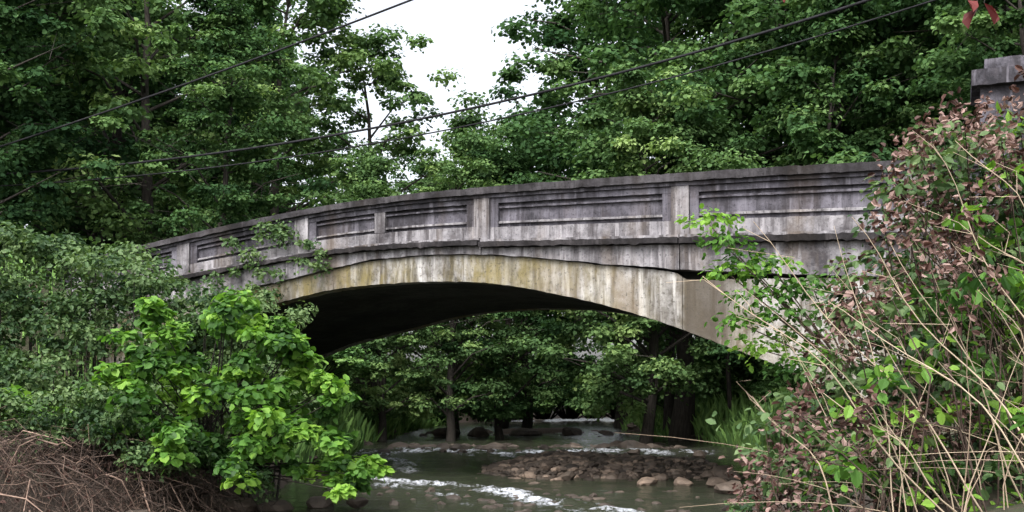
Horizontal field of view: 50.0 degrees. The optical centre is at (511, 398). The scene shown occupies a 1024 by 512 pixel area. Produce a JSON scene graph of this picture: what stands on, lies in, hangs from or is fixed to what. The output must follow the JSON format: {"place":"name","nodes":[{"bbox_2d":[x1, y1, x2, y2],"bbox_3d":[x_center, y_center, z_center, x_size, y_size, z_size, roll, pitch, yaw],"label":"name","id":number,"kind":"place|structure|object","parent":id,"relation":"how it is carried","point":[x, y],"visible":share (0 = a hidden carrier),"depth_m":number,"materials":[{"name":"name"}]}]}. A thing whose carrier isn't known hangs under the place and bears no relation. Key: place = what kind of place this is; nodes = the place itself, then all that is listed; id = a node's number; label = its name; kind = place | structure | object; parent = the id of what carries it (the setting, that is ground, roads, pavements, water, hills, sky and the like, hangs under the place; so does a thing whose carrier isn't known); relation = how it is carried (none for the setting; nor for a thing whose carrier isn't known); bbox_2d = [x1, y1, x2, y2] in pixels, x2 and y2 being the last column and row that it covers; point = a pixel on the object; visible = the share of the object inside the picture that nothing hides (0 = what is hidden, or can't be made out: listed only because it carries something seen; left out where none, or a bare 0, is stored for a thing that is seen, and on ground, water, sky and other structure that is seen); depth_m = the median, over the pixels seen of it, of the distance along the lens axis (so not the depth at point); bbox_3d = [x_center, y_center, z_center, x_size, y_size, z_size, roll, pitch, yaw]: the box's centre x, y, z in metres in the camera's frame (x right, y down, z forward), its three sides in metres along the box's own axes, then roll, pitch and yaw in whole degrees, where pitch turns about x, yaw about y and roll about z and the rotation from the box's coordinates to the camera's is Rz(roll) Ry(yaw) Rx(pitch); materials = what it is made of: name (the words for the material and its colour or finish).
{"place":"outdoors","nodes":[
{"label":"outdoors","id":0,"kind":"place"},
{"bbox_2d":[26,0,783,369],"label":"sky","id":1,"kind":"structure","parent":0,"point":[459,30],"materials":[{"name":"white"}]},
{"bbox_2d":[213,417,765,511],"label":"creek water","id":2,"kind":"structure","parent":0,"point":[417,474],"depth_m":21.35,"materials":[{"name":"grey liquid"}]},
{"bbox_2d":[0,234,1023,511],"bbox_3d":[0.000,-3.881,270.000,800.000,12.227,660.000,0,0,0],"label":"ground","id":3,"kind":"structure","parent":0,"point":[1016,506],"depth_m":15.18,"materials":[{"name":"soil"}]},
{"bbox_2d":[0,1,100,253],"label":"maple tree","id":4,"kind":"object","parent":3,"relation":"on","point":[10,83],"visible":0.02,"depth_m":38.08,"materials":[{"name":"green plant"}]},
{"bbox_2d":[0,0,133,242],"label":"maple tree","id":5,"kind":"object","parent":3,"relation":"on","point":[16,54],"visible":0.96,"depth_m":28.63,"materials":[{"name":"green plant"}]},
{"bbox_2d":[0,0,163,217],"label":"maple tree","id":6,"kind":"object","parent":3,"relation":"on","point":[61,103],"visible":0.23,"depth_m":33.49,"materials":[{"name":"green plant"}]},
{"bbox_2d":[0,405,270,511],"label":"dead root tangle","id":7,"kind":"object","parent":3,"relation":"on","point":[27,468],"visible":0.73,"depth_m":14.63,"materials":[{"name":"brown plant"}]},
{"bbox_2d":[0,372,279,511],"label":"bank weeds","id":8,"kind":"object","parent":3,"relation":"on","point":[142,450],"visible":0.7,"depth_m":15.22,"materials":[{"name":"green plant"}]},
{"bbox_2d":[0,0,283,264],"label":"maple tree","id":9,"kind":"object","parent":3,"relation":"on","point":[154,88],"visible":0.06,"depth_m":41.89,"materials":[{"name":"green plant"}]},
{"bbox_2d":[0,0,311,263],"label":"maple tree","id":10,"kind":"object","parent":3,"relation":"on","point":[91,204],"visible":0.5,"depth_m":32.76,"materials":[{"name":"green plant"}]},
{"bbox_2d":[0,220,317,498],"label":"vine thicket","id":11,"kind":"object","parent":3,"relation":"on","point":[73,310],"visible":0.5,"depth_m":18.12,"materials":[{"name":"green plant"}]},
{"bbox_2d":[0,286,395,503],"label":"maple sapling bush","id":12,"kind":"object","parent":3,"relation":"on","point":[258,442],"visible":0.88,"depth_m":15.73,"materials":[{"name":"green plant"}]},
{"bbox_2d":[62,0,338,243],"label":"maple tree","id":13,"kind":"object","parent":3,"relation":"on","point":[220,19],"visible":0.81,"depth_m":30.69,"materials":[{"name":"green plant"}]},
{"bbox_2d":[96,0,464,233],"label":"maple tree","id":14,"kind":"object","parent":3,"relation":"on","point":[333,104],"visible":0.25,"depth_m":38.94,"materials":[{"name":"green plant"}]},
{"bbox_2d":[214,0,477,398],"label":"maple tree","id":15,"kind":"object","parent":3,"relation":"on","point":[370,46],"visible":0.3,"depth_m":40.67,"materials":[{"name":"green plant"}]},
{"bbox_2d":[327,141,486,440],"bbox_3d":[-4.559,-3.314,37.884,7.805,10.993,7.891,0,0,-23],"label":"maple tree","id":16,"kind":"object","parent":3,"relation":"on","point":[364,182],"visible":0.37,"depth_m":36.40,"materials":[{"name":"green plant"}]},
{"bbox_2d":[0,250,848,479],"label":"bank grass","id":17,"kind":"structure","parent":3,"relation":"on","point":[349,419],"depth_m":33.92,"materials":[{"name":"green plant"}]},
{"bbox_2d":[0,0,929,426],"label":"distant forest","id":18,"kind":"object","parent":3,"relation":"on","point":[560,30],"visible":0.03,"depth_m":53.22,"materials":[{"name":"green plant"}]},
{"bbox_2d":[356,88,577,430],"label":"maple tree","id":19,"kind":"object","parent":3,"relation":"on","point":[462,119],"visible":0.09,"depth_m":46.20,"materials":[{"name":"green plant"}]},
{"bbox_2d":[126,422,809,511],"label":"creek stones","id":20,"kind":"object","parent":3,"relation":"on","point":[574,464],"visible":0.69,"depth_m":22.98,"materials":[{"name":"grey stone"}]},
{"bbox_2d":[365,125,595,438],"bbox_3d":[-1.224,-3.558,39.375,8.768,12.214,8.672,0,0,9],"label":"maple tree","id":21,"kind":"object","parent":3,"relation":"on","point":[513,164],"visible":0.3,"depth_m":37.84,"materials":[{"name":"green plant"}]},
{"bbox_2d":[384,127,576,440],"bbox_3d":[-2.125,-3.240,37.322,7.146,11.444,7.126,0,0,25],"label":"maple tree","id":22,"kind":"object","parent":3,"relation":"on","point":[474,170],"visible":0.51,"depth_m":36.60,"materials":[{"name":"green plant"}]},
{"bbox_2d":[4,261,1003,423],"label":"undergrowth","id":23,"kind":"object","parent":3,"relation":"on","point":[350,361],"visible":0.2,"depth_m":38.26,"materials":[{"name":"green plant"}]},
{"bbox_2d":[15,55,1023,398],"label":"concrete arch bridge","id":24,"kind":"structure","parent":3,"relation":"on","point":[349,275],"depth_m":19.36,"materials":[{"name":"concrete"}]},
{"bbox_2d":[435,97,636,428],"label":"maple tree","id":25,"kind":"object","parent":3,"relation":"on","point":[539,382],"visible":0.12,"depth_m":47.62,"materials":[{"name":"green plant"}]},
{"bbox_2d":[341,127,843,429],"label":"understorey trunks","id":26,"kind":"object","parent":3,"relation":"on","point":[669,403],"visible":0.01,"depth_m":42.21,"materials":[{"name":"brown plant"}]},
{"bbox_2d":[513,59,751,443],"bbox_3d":[3.462,-3.929,33.738,8.334,12.925,8.404,0,0,16],"label":"maple tree","id":27,"kind":"object","parent":3,"relation":"on","point":[625,154],"visible":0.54,"depth_m":33.30,"materials":[{"name":"green plant"}]},
{"bbox_2d":[490,0,879,440],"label":"maple tree","id":28,"kind":"object","parent":3,"relation":"on","point":[631,26],"visible":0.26,"depth_m":37.15,"materials":[{"name":"green plant"}]},
{"bbox_2d":[615,130,1023,511],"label":"dry stalks","id":29,"kind":"object","parent":3,"relation":"on","point":[994,422],"visible":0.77,"depth_m":6.18,"materials":[{"name":"beige plant"}]},
{"bbox_2d":[639,0,1014,171],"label":"maple tree","id":30,"kind":"object","parent":3,"relation":"on","point":[758,10],"visible":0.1,"depth_m":33.97,"materials":[{"name":"green plant"}]},
{"bbox_2d":[701,0,958,398],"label":"maple tree","id":31,"kind":"object","parent":3,"relation":"on","point":[855,73],"visible":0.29,"depth_m":30.34,"materials":[{"name":"green plant"}]},
{"bbox_2d":[674,101,1023,511],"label":"leafy shrub","id":32,"kind":"object","parent":3,"relation":"on","point":[1011,280],"visible":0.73,"depth_m":6.81,"materials":[{"name":"green plant"}]},
{"bbox_2d":[706,109,1023,511],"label":"hedge thicket","id":33,"kind":"object","parent":3,"relation":"on","point":[890,310],"visible":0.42,"depth_m":7.08,"materials":[{"name":"green plant"}]},
{"bbox_2d":[718,65,1023,511],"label":"withered vine","id":34,"kind":"object","parent":3,"relation":"on","point":[959,242],"visible":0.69,"depth_m":6.66,"materials":[{"name":"brown plant"}]},
{"bbox_2d":[734,0,1014,160],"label":"maple tree","id":35,"kind":"object","parent":3,"relation":"on","point":[912,24],"visible":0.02,"depth_m":34.82,"materials":[{"name":"green plant"}]},
{"bbox_2d":[783,0,999,28],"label":"red leaf tree","id":36,"kind":"object","parent":3,"relation":"on","point":[968,17],"visible":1,"depth_m":3.98,"materials":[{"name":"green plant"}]},
{"bbox_2d":[780,0,1023,165],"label":"maple tree","id":37,"kind":"object","parent":3,"relation":"on","point":[909,63],"visible":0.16,"depth_m":30.24,"materials":[{"name":"green plant"}]},
{"bbox_2d":[856,0,1023,161],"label":"maple tree","id":38,"kind":"object","parent":3,"relation":"on","point":[988,47],"visible":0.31,"depth_m":24.72,"materials":[{"name":"green plant"}]},
{"bbox_2d":[868,0,1017,109],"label":"maple tree","id":39,"kind":"object","parent":3,"relation":"on","point":[889,25],"visible":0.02,"depth_m":33.57,"materials":[{"name":"green plant"}]},
{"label":"utility pole","id":40,"kind":"object","parent":3,"relation":"on","visible":0},
{"bbox_2d":[0,0,412,147],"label":"power line","id":41,"kind":"object","parent":40,"relation":"attached to","point":[267,54],"visible":1,"depth_m":25.88,"materials":[{"name":"rubber"}]},
{"bbox_2d":[0,0,935,186],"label":"power line","id":42,"kind":"object","parent":40,"relation":"attached to","point":[521,113],"visible":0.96,"depth_m":24.71,"materials":[{"name":"rubber"}]},
{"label":"utility pole","id":43,"kind":"object","parent":3,"relation":"on","visible":0},
{"bbox_2d":[5,0,871,174],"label":"power line","id":44,"kind":"object","parent":43,"relation":"attached to","point":[584,81],"visible":0.94,"depth_m":25.06,"materials":[{"name":"rubber"}]}
]}

